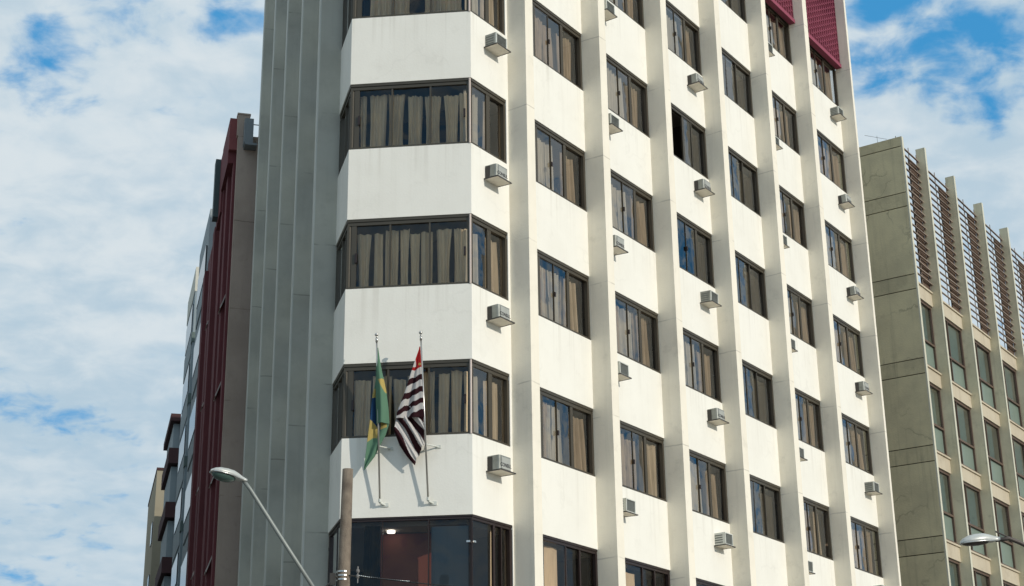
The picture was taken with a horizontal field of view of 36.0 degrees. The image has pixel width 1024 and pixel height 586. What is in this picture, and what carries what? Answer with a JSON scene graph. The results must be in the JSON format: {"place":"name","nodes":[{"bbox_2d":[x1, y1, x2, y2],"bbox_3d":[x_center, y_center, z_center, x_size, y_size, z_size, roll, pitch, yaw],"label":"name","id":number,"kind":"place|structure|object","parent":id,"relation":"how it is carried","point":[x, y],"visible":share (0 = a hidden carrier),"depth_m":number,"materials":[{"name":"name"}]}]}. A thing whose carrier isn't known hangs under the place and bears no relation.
{"place":"outdoors","nodes":[
{"label":"outdoors","id":0,"kind":"place"},
{"bbox_2d":[155,413,180,585],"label":"balcony building","id":1,"kind":"structure","parent":0,"point":[169,487],"depth_m":76.21,"materials":[{"name":"concrete"}]},
{"bbox_2d":[180,209,215,585],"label":"white building","id":2,"kind":"structure","parent":0,"point":[206,248],"depth_m":58.01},
{"bbox_2d":[180,553,186,585],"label":"window","id":3,"kind":"structure","parent":2,"relation":"in","point":[183,568],"depth_m":55.75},
{"bbox_2d":[184,474,191,523],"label":"window","id":4,"kind":"structure","parent":2,"relation":"in","point":[188,491],"depth_m":56.85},
{"bbox_2d":[188,399,195,449],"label":"window","id":5,"kind":"structure","parent":2,"relation":"in","point":[192,418],"depth_m":57.82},
{"bbox_2d":[192,323,200,378],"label":"window","id":6,"kind":"structure","parent":2,"relation":"in","point":[196,348],"depth_m":58.77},
{"bbox_2d":[196,245,207,308],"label":"window","id":7,"kind":"structure","parent":2,"relation":"in","point":[204,263],"depth_m":59.13,"materials":[{"name":"glass"}]},
{"bbox_2d":[0,0,1023,585],"label":"sky","id":8,"kind":"structure","parent":0,"point":[115,115],"materials":[{"name":"blue"}]},
{"bbox_2d":[237,0,900,585],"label":"hotel building","id":9,"kind":"structure","parent":0,"point":[385,210],"depth_m":35.27,"materials":[{"name":"white paint"}]},
{"bbox_2d":[328,520,339,585],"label":"window","id":10,"kind":"structure","parent":9,"relation":"in","point":[334,534],"depth_m":29.95,"materials":[{"name":"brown metal"}]},
{"bbox_2d":[331,365,353,453],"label":"window","id":11,"kind":"structure","parent":9,"relation":"in","point":[337,418],"depth_m":30.72,"materials":[{"name":"glass"}]},
{"bbox_2d":[335,220,351,309],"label":"window","id":12,"kind":"structure","parent":9,"relation":"in","point":[342,243],"depth_m":31.80,"materials":[{"name":"brown metal"}]},
{"bbox_2d":[339,86,360,172],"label":"window","id":13,"kind":"structure","parent":9,"relation":"in","point":[345,113],"depth_m":32.80,"materials":[{"name":"brown metal"}]},
{"bbox_2d":[343,0,363,43],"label":"window","id":14,"kind":"structure","parent":9,"relation":"in","point":[348,4],"depth_m":33.81,"materials":[{"name":"glass"}]},
{"bbox_2d":[375,333,392,506],"bbox_3d":[-2.408,2.358,29.515,0.343,3.241,0.550,-1,-20,0],"label":"flagpole","id":15,"kind":"object","parent":9,"relation":"attached to","point":[378,450],"visible":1,"depth_m":29.34,"materials":[{"name":"metal"}]},
{"bbox_2d":[364,350,388,469],"bbox_3d":[-2.567,2.158,29.534,0.496,2.282,0.278,-6,-21,14],"label":"flag","id":16,"kind":"object","parent":15,"relation":"hanging from","point":[379,400],"visible":1,"depth_m":29.48,"materials":[{"name":"fabric"}]},
{"bbox_2d":[342,359,471,438],"bbox_3d":[-1.968,2.108,29.993,2.479,1.590,0.330,-3,-20,6],"label":"window","id":17,"kind":"structure","parent":9,"relation":"in","point":[361,418],"depth_m":30.05,"materials":[{"name":"glass"}]},
{"bbox_2d":[346,214,471,288],"bbox_3d":[-2.007,-0.713,31.014,2.479,1.590,0.322,-3,-20,6],"label":"window","id":18,"kind":"structure","parent":9,"relation":"in","point":[443,236],"depth_m":31.08,"materials":[{"name":"brown metal"}]},
{"bbox_2d":[349,78,470,149],"bbox_3d":[-2.045,-3.532,32.039,2.479,1.590,0.325,-3,-20,6],"label":"window","id":19,"kind":"structure","parent":9,"relation":"in","point":[378,104],"depth_m":32.11,"materials":[{"name":"brown metal"}]},
{"bbox_2d":[353,0,469,18],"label":"window","id":20,"kind":"structure","parent":9,"relation":"in","point":[379,8],"depth_m":32.97,"materials":[{"name":"brown metal"}]},
{"bbox_2d":[352,514,475,585],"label":"window","id":21,"kind":"structure","parent":9,"relation":"in","point":[371,565],"depth_m":29.09,"materials":[{"name":"brown metal"}]},
{"bbox_2d":[419,331,440,504],"bbox_3d":[-1.633,2.337,29.486,0.295,3.241,0.631,-14,-24,33],"label":"flagpole","id":22,"kind":"object","parent":9,"relation":"attached to","point":[426,462],"visible":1,"depth_m":29.33,"materials":[{"name":"metal"}]},
{"bbox_2d":[394,347,424,464],"bbox_3d":[-1.901,2.136,29.550,0.577,2.199,0.357,-10,-22,24],"label":"flag","id":23,"kind":"object","parent":22,"relation":"hanging from","point":[409,428],"visible":1,"depth_m":29.43,"materials":[{"name":"fabric"}]},
{"bbox_2d":[463,78,505,162],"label":"window","id":24,"kind":"structure","parent":9,"relation":"in","point":[489,95],"depth_m":32.38,"materials":[{"name":"brown metal"}]},
{"bbox_2d":[465,0,504,34],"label":"window","id":25,"kind":"structure","parent":9,"relation":"in","point":[486,6],"depth_m":33.46,"materials":[{"name":"brown metal"}]},
{"bbox_2d":[464,214,507,299],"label":"window","id":26,"kind":"structure","parent":9,"relation":"in","point":[490,279],"depth_m":31.44,"materials":[{"name":"glass"}]},
{"bbox_2d":[465,359,509,446],"bbox_3d":[-0.507,2.204,30.313,0.273,1.590,1.225,-14,-24,32],"label":"window","id":27,"kind":"structure","parent":9,"relation":"in","point":[490,409],"depth_m":30.43,"materials":[{"name":"brown metal"}]},
{"bbox_2d":[468,514,512,585],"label":"window","id":28,"kind":"structure","parent":9,"relation":"in","point":[509,580],"depth_m":29.48,"materials":[{"name":"brown metal"}]},
{"bbox_2d":[484,32,510,56],"bbox_3d":[-0.355,-5.193,32.897,0.467,0.314,0.499,-14,-24,32],"label":"air conditioner","id":29,"kind":"object","parent":9,"relation":"attached to","point":[495,43],"visible":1,"depth_m":32.79,"materials":[{"name":"white metal"}]},
{"bbox_2d":[484,163,511,186],"bbox_3d":[-0.333,-2.384,31.843,0.467,0.314,0.499,-12,-23,32],"label":"air conditioner","id":30,"kind":"object","parent":9,"relation":"attached to","point":[495,174],"visible":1,"depth_m":31.72,"materials":[{"name":"metal"}]},
{"bbox_2d":[486,304,514,326],"bbox_3d":[-0.279,0.440,30.858,0.467,0.314,0.499,-15,-24,31],"label":"air conditioner","id":31,"kind":"object","parent":9,"relation":"attached to","point":[498,315],"visible":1,"depth_m":30.73,"materials":[{"name":"metal"}]},
{"bbox_2d":[486,454,515,476],"bbox_3d":[-0.258,3.263,29.799,0.467,0.314,0.499,-14,-24,32],"label":"air conditioner","id":32,"kind":"object","parent":9,"relation":"attached to","point":[499,465],"visible":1,"depth_m":29.67,"materials":[{"name":"metal"}]},
{"bbox_2d":[532,0,582,90],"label":"window","id":33,"kind":"structure","parent":9,"relation":"in","point":[555,53],"depth_m":35.64,"materials":[{"name":"brown metal"}]},
{"bbox_2d":[535,120,586,211],"bbox_3d":[0.738,-2.778,34.219,0.336,1.590,2.773,-14,-24,31],"label":"window","id":34,"kind":"structure","parent":9,"relation":"in","point":[543,153],"depth_m":34.56,"materials":[{"name":"glass"}]},
{"bbox_2d":[537,249,590,339],"bbox_3d":[0.777,0.041,33.193,0.331,1.590,2.773,-14,-24,31],"label":"window","id":35,"kind":"structure","parent":9,"relation":"in","point":[561,310],"depth_m":33.54,"materials":[{"name":"brown metal"}]},
{"bbox_2d":[540,387,594,476],"bbox_3d":[0.822,2.859,32.165,0.315,1.590,2.773,-14,-24,31],"label":"window","id":36,"kind":"structure","parent":9,"relation":"in","point":[574,455],"depth_m":32.55,"materials":[{"name":"brown metal"}]},
{"bbox_2d":[543,535,597,585],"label":"window","id":37,"kind":"structure","parent":9,"relation":"in","point":[550,553],"depth_m":31.35,"materials":[{"name":"brown metal"}]},
{"bbox_2d":[604,0,616,20],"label":"air conditioner","id":38,"kind":"object","parent":9,"relation":"attached to","point":[609,8],"visible":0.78,"depth_m":37.44,"materials":[{"name":"white metal"}]},
{"bbox_2d":[608,113,622,134],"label":"air conditioner","id":39,"kind":"object","parent":9,"relation":"attached to","point":[614,128],"visible":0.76,"depth_m":36.40,"materials":[{"name":"white metal"}]},
{"bbox_2d":[613,235,627,254],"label":"air conditioner","id":40,"kind":"object","parent":9,"relation":"attached to","point":[618,245],"visible":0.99,"depth_m":35.35,"materials":[{"name":"metal"}]},
{"bbox_2d":[618,361,631,381],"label":"air conditioner","id":41,"kind":"object","parent":9,"relation":"attached to","point":[623,371],"visible":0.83,"depth_m":34.35,"materials":[{"name":"white metal"}]},
{"bbox_2d":[609,0,643,28],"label":"window","id":42,"kind":"structure","parent":9,"relation":"in","point":[626,6],"depth_m":39.29,"materials":[{"name":"brown metal"}]},
{"bbox_2d":[606,54,649,137],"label":"window","id":43,"kind":"structure","parent":9,"relation":"in","point":[622,99],"depth_m":38.04,"materials":[{"name":"glass"}]},
{"bbox_2d":[623,498,637,516],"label":"air conditioner","id":44,"kind":"object","parent":9,"relation":"attached to","point":[629,507],"visible":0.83,"depth_m":33.34,"materials":[{"name":"white metal"}]},
{"bbox_2d":[610,169,654,251],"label":"window","id":45,"kind":"structure","parent":9,"relation":"in","point":[628,215],"depth_m":37.07,"materials":[{"name":"brown metal"}]},
{"bbox_2d":[615,291,660,373],"bbox_3d":[2.517,0.885,35.582,0.318,1.590,2.774,-14,-24,31],"label":"window","id":46,"kind":"structure","parent":9,"relation":"in","point":[640,353],"depth_m":35.97,"materials":[{"name":"glass"}]},
{"bbox_2d":[620,421,666,501],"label":"window","id":47,"kind":"structure","parent":9,"relation":"in","point":[647,454],"depth_m":34.98,"materials":[{"name":"brown metal"}]},
{"bbox_2d":[625,558,669,585],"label":"window","id":48,"kind":"structure","parent":9,"relation":"in","point":[630,581],"depth_m":33.87,"materials":[{"name":"brown metal"}]},
{"bbox_2d":[665,0,701,75],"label":"window","id":49,"kind":"structure","parent":9,"relation":"in","point":[672,37],"depth_m":41.48,"materials":[{"name":"brown metal"}]},
{"bbox_2d":[671,103,707,178],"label":"window","id":50,"kind":"structure","parent":9,"relation":"in","point":[689,142],"depth_m":40.69,"materials":[{"name":"brown metal"}]},
{"bbox_2d":[677,213,714,287],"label":"window","id":51,"kind":"structure","parent":9,"relation":"in","point":[697,249],"depth_m":39.69,"materials":[{"name":"brown metal"}]},
{"bbox_2d":[687,73,707,92],"bbox_3d":[4.768,-5.482,41.042,0.467,0.314,0.499,-15,-24,31],"label":"air conditioner","id":52,"kind":"object","parent":9,"relation":"attached to","point":[695,83],"visible":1,"depth_m":40.92,"materials":[{"name":"metal"}]},
{"bbox_2d":[683,328,721,402],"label":"window","id":53,"kind":"structure","parent":9,"relation":"in","point":[697,366],"depth_m":38.43,"materials":[{"name":"brown metal"}]},
{"bbox_2d":[694,179,714,197],"bbox_3d":[4.827,-2.670,40.053,0.467,0.314,0.499,-15,-24,31],"label":"air conditioner","id":54,"kind":"object","parent":9,"relation":"attached to","point":[702,187],"visible":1,"depth_m":39.92,"materials":[{"name":"metal"}]},
{"bbox_2d":[689,449,728,523],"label":"window","id":55,"kind":"structure","parent":9,"relation":"in","point":[710,509],"depth_m":37.38,"materials":[{"name":"glass"}]},
{"bbox_2d":[696,578,722,585],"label":"window","id":56,"kind":"structure","parent":9,"relation":"in","point":[698,581],"depth_m":36.13,"materials":[{"name":"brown metal"}]},
{"bbox_2d":[700,290,721,308],"bbox_3d":[4.870,0.154,39.017,0.467,0.314,0.499,-11,-22,33],"label":"air conditioner","id":57,"kind":"object","parent":9,"relation":"attached to","point":[709,299],"visible":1,"depth_m":38.89,"materials":[{"name":"white metal"}]},
{"bbox_2d":[707,408,728,425],"bbox_3d":[4.908,2.985,38.006,0.467,0.314,0.499,-15,-24,31],"label":"air conditioner","id":58,"kind":"object","parent":9,"relation":"attached to","point":[716,416],"visible":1,"depth_m":37.87,"materials":[{"name":"metal"}]},
{"bbox_2d":[714,532,735,548],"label":"air conditioner","id":59,"kind":"object","parent":9,"relation":"attached to","point":[723,540],"visible":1,"depth_m":36.85,"materials":[{"name":"white metal"}]},
{"bbox_2d":[721,0,746,23],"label":"window","id":60,"kind":"structure","parent":9,"relation":"in","point":[732,4],"depth_m":45.29,"materials":[{"name":"brown metal"}]},
{"bbox_2d":[721,47,753,117],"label":"window","id":61,"kind":"structure","parent":9,"relation":"in","point":[734,88],"depth_m":44.02,"materials":[{"name":"brown metal"}]},
{"bbox_2d":[728,146,760,216],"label":"window","id":62,"kind":"structure","parent":9,"relation":"in","point":[741,185],"depth_m":43.03,"materials":[{"name":"brown metal"}]},
{"bbox_2d":[735,250,767,319],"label":"window","id":63,"kind":"structure","parent":9,"relation":"in","point":[748,291],"depth_m":42.01,"materials":[{"name":"glass"}]},
{"bbox_2d":[742,360,775,428],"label":"window","id":64,"kind":"structure","parent":9,"relation":"in","point":[754,390],"depth_m":40.96,"materials":[{"name":"glass"}]},
{"bbox_2d":[749,474,783,542],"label":"window","id":65,"kind":"structure","parent":9,"relation":"in","point":[762,504],"depth_m":39.88,"materials":[{"name":"brown metal"}]},
{"bbox_2d":[768,42,774,56],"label":"air conditioner","id":66,"kind":"object","parent":9,"relation":"attached to","point":[770,48],"visible":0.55,"depth_m":45.59,"materials":[{"name":"white metal"}]},
{"bbox_2d":[765,2,791,64],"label":"window","id":67,"kind":"structure","parent":9,"relation":"in","point":[774,32],"depth_m":47.45,"materials":[{"name":"brown metal"}]},
{"bbox_2d":[772,91,799,154],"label":"window","id":68,"kind":"structure","parent":9,"relation":"in","point":[780,118],"depth_m":46.35,"materials":[{"name":"brown metal"}]},
{"bbox_2d":[779,185,807,249],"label":"window","id":69,"kind":"structure","parent":9,"relation":"in","point":[793,229],"depth_m":45.38,"materials":[{"name":"glass"}]},
{"bbox_2d":[791,338,797,352],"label":"air conditioner","id":70,"kind":"object","parent":9,"relation":"attached to","point":[793,345],"visible":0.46,"depth_m":42.53,"materials":[{"name":"white metal"}]},
{"bbox_2d":[787,284,815,348],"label":"window","id":71,"kind":"structure","parent":9,"relation":"in","point":[799,330],"depth_m":44.34,"materials":[{"name":"brown metal"}]},
{"bbox_2d":[799,447,807,461],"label":"air conditioner","id":72,"kind":"object","parent":9,"relation":"attached to","point":[802,456],"visible":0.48,"depth_m":41.50,"materials":[{"name":"white metal"}]},
{"bbox_2d":[795,388,823,451],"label":"window","id":73,"kind":"structure","parent":9,"relation":"in","point":[806,434],"depth_m":43.33,"materials":[{"name":"brown metal"}]},
{"bbox_2d":[808,560,814,574],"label":"air conditioner","id":74,"kind":"object","parent":9,"relation":"attached to","point":[810,565],"visible":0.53,"depth_m":40.47,"materials":[{"name":"white metal"}]},
{"bbox_2d":[803,497,832,559],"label":"window","id":75,"kind":"structure","parent":9,"relation":"in","point":[813,541],"depth_m":42.23,"materials":[{"name":"brown metal"}]},
{"bbox_2d":[809,44,838,105],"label":"window","id":76,"kind":"structure","parent":9,"relation":"in","point":[824,79],"depth_m":50.01,"materials":[{"name":"brown metal"}]},
{"bbox_2d":[817,130,846,193],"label":"window","id":77,"kind":"structure","parent":9,"relation":"in","point":[829,167],"depth_m":49.07,"materials":[{"name":"brown metal"}]},
{"bbox_2d":[830,106,845,121],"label":"air conditioner","id":78,"kind":"object","parent":9,"relation":"attached to","point":[836,114],"visible":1,"depth_m":49.52,"materials":[{"name":"white metal"}]},
{"bbox_2d":[824,219,855,283],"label":"window","id":79,"kind":"structure","parent":9,"relation":"in","point":[836,252],"depth_m":47.99,"materials":[{"name":"brown metal"}]},
{"bbox_2d":[838,194,854,209],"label":"air conditioner","id":80,"kind":"object","parent":9,"relation":"attached to","point":[844,202],"visible":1,"depth_m":48.48,"materials":[{"name":"metal"}]},
{"bbox_2d":[833,314,863,376],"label":"window","id":81,"kind":"structure","parent":9,"relation":"in","point":[847,342],"depth_m":46.96,"materials":[{"name":"brown metal"}]},
{"bbox_2d":[846,286,863,300],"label":"air conditioner","id":82,"kind":"object","parent":9,"relation":"attached to","point":[853,293],"visible":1,"depth_m":47.47,"materials":[{"name":"metal"}]},
{"bbox_2d":[841,413,872,474],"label":"window","id":83,"kind":"structure","parent":9,"relation":"in","point":[852,442],"depth_m":45.90,"materials":[{"name":"brown metal"}]},
{"bbox_2d":[855,381,872,395],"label":"air conditioner","id":84,"kind":"object","parent":9,"relation":"attached to","point":[862,388],"visible":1,"depth_m":46.44,"materials":[{"name":"metal"}]},
{"bbox_2d":[850,516,882,577],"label":"window","id":85,"kind":"structure","parent":9,"relation":"in","point":[861,539],"depth_m":44.88,"materials":[{"name":"brown metal"}]},
{"bbox_2d":[864,481,881,495],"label":"air conditioner","id":86,"kind":"object","parent":9,"relation":"attached to","point":[872,488],"visible":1,"depth_m":45.43,"materials":[{"name":"white metal"}]},
{"bbox_2d":[837,136,1023,585],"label":"office building","id":87,"kind":"structure","parent":0,"point":[952,378],"depth_m":54.79,"materials":[{"name":"beige concrete"}]},
{"bbox_2d":[921,301,938,371],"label":"window","id":88,"kind":"structure","parent":87,"relation":"in","point":[930,346],"depth_m":54.41,"materials":[{"name":"grey glass"}]},
{"bbox_2d":[929,383,948,456],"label":"window","id":89,"kind":"structure","parent":87,"relation":"in","point":[939,429],"depth_m":53.38,"materials":[{"name":"grey glass"}]},
{"bbox_2d":[939,469,958,544],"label":"window","id":90,"kind":"structure","parent":87,"relation":"in","point":[949,522],"depth_m":52.36,"materials":[{"name":"grey glass"}]},
{"bbox_2d":[948,558,961,585],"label":"window","id":91,"kind":"structure","parent":87,"relation":"in","point":[954,568],"depth_m":51.60,"materials":[{"name":"grey glass"}]},
{"bbox_2d":[945,319,968,391],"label":"window","id":92,"kind":"structure","parent":87,"relation":"in","point":[954,336],"depth_m":56.55,"materials":[{"name":"grey glass"}]},
{"bbox_2d":[954,399,979,473],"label":"window","id":93,"kind":"structure","parent":87,"relation":"in","point":[963,414],"depth_m":55.54,"materials":[{"name":"grey glass"}]},
{"bbox_2d":[963,482,988,557],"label":"window","id":94,"kind":"structure","parent":87,"relation":"in","point":[973,507],"depth_m":54.56,"materials":[{"name":"grey glass"}]},
{"bbox_2d":[973,569,990,585],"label":"window","id":95,"kind":"structure","parent":87,"relation":"in","point":[980,578],"depth_m":53.74,"materials":[{"name":"grey glass"}]},
{"bbox_2d":[974,340,998,411],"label":"window","id":96,"kind":"structure","parent":87,"relation":"in","point":[982,354],"depth_m":59.03,"materials":[{"name":"grey glass"}]},
{"bbox_2d":[983,417,1007,489],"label":"window","id":97,"kind":"structure","parent":87,"relation":"in","point":[992,434],"depth_m":58.00,"materials":[{"name":"grey glass"}]},
{"bbox_2d":[993,498,1017,570],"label":"window","id":98,"kind":"structure","parent":87,"relation":"in","point":[1002,517],"depth_m":56.98,"materials":[{"name":"grey glass"}]},
{"bbox_2d":[1002,361,1022,427],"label":"window","id":99,"kind":"structure","parent":87,"relation":"in","point":[1010,378],"depth_m":61.52,"materials":[{"name":"grey glass"}]},
{"bbox_2d":[1012,436,1023,497],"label":"window","id":100,"kind":"structure","parent":87,"relation":"in","point":[1018,447],"depth_m":60.33,"materials":[{"name":"clear glass"}]},
{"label":"pavement","id":101,"kind":"structure","parent":0,"visible":0},
{"bbox_2d":[143,467,164,585],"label":"beige building","id":102,"kind":"structure","parent":101,"relation":"on","point":[153,543],"depth_m":89.30,"materials":[{"name":"concrete"}]},
{"bbox_2d":[171,267,198,585],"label":"blue grey building","id":103,"kind":"structure","parent":101,"relation":"on","point":[183,456],"depth_m":65.93,"materials":[{"name":"concrete"}]},
{"bbox_2d":[171,553,178,585],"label":"window","id":104,"kind":"structure","parent":103,"relation":"in","point":[175,566],"depth_m":64.28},
{"bbox_2d":[174,488,182,533],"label":"window","id":105,"kind":"structure","parent":103,"relation":"in","point":[179,503],"depth_m":65.45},
{"bbox_2d":[178,425,185,472],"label":"window","id":106,"kind":"structure","parent":103,"relation":"in","point":[182,444],"depth_m":66.36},
{"bbox_2d":[181,363,189,413],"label":"window","id":107,"kind":"structure","parent":103,"relation":"in","point":[186,384],"depth_m":67.27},
{"bbox_2d":[185,304,193,355],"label":"window","id":108,"kind":"structure","parent":103,"relation":"in","point":[189,328],"depth_m":68.21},
{"bbox_2d":[185,113,258,585],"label":"red building","id":109,"kind":"structure","parent":101,"relation":"on","point":[214,527],"depth_m":46.47,"materials":[{"name":"paint"}]},
{"label":"ground","id":110,"kind":"structure","parent":0,"visible":0},
{"bbox_2d":[329,468,359,585],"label":"utility pole","id":111,"kind":"object","parent":110,"relation":"on","point":[343,571],"visible":1,"depth_m":24.12,"materials":[{"name":"concrete"}]},
{"bbox_2d":[209,467,314,585],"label":"street lamp","id":112,"kind":"object","parent":111,"relation":"attached to","point":[222,474],"visible":1,"depth_m":23.20,"materials":[{"name":"metal"}]},
{"bbox_2d":[359,576,449,585],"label":"overhead cable","id":113,"kind":"object","parent":111,"relation":"attached to","point":[405,581],"visible":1,"depth_m":23.81,"materials":[{"name":"rubber"}]},
{"bbox_2d":[959,531,1023,546],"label":"street lamp","id":114,"kind":"object","parent":110,"relation":"on","point":[976,539],"visible":1,"depth_m":21.97,"materials":[{"name":"metal"}]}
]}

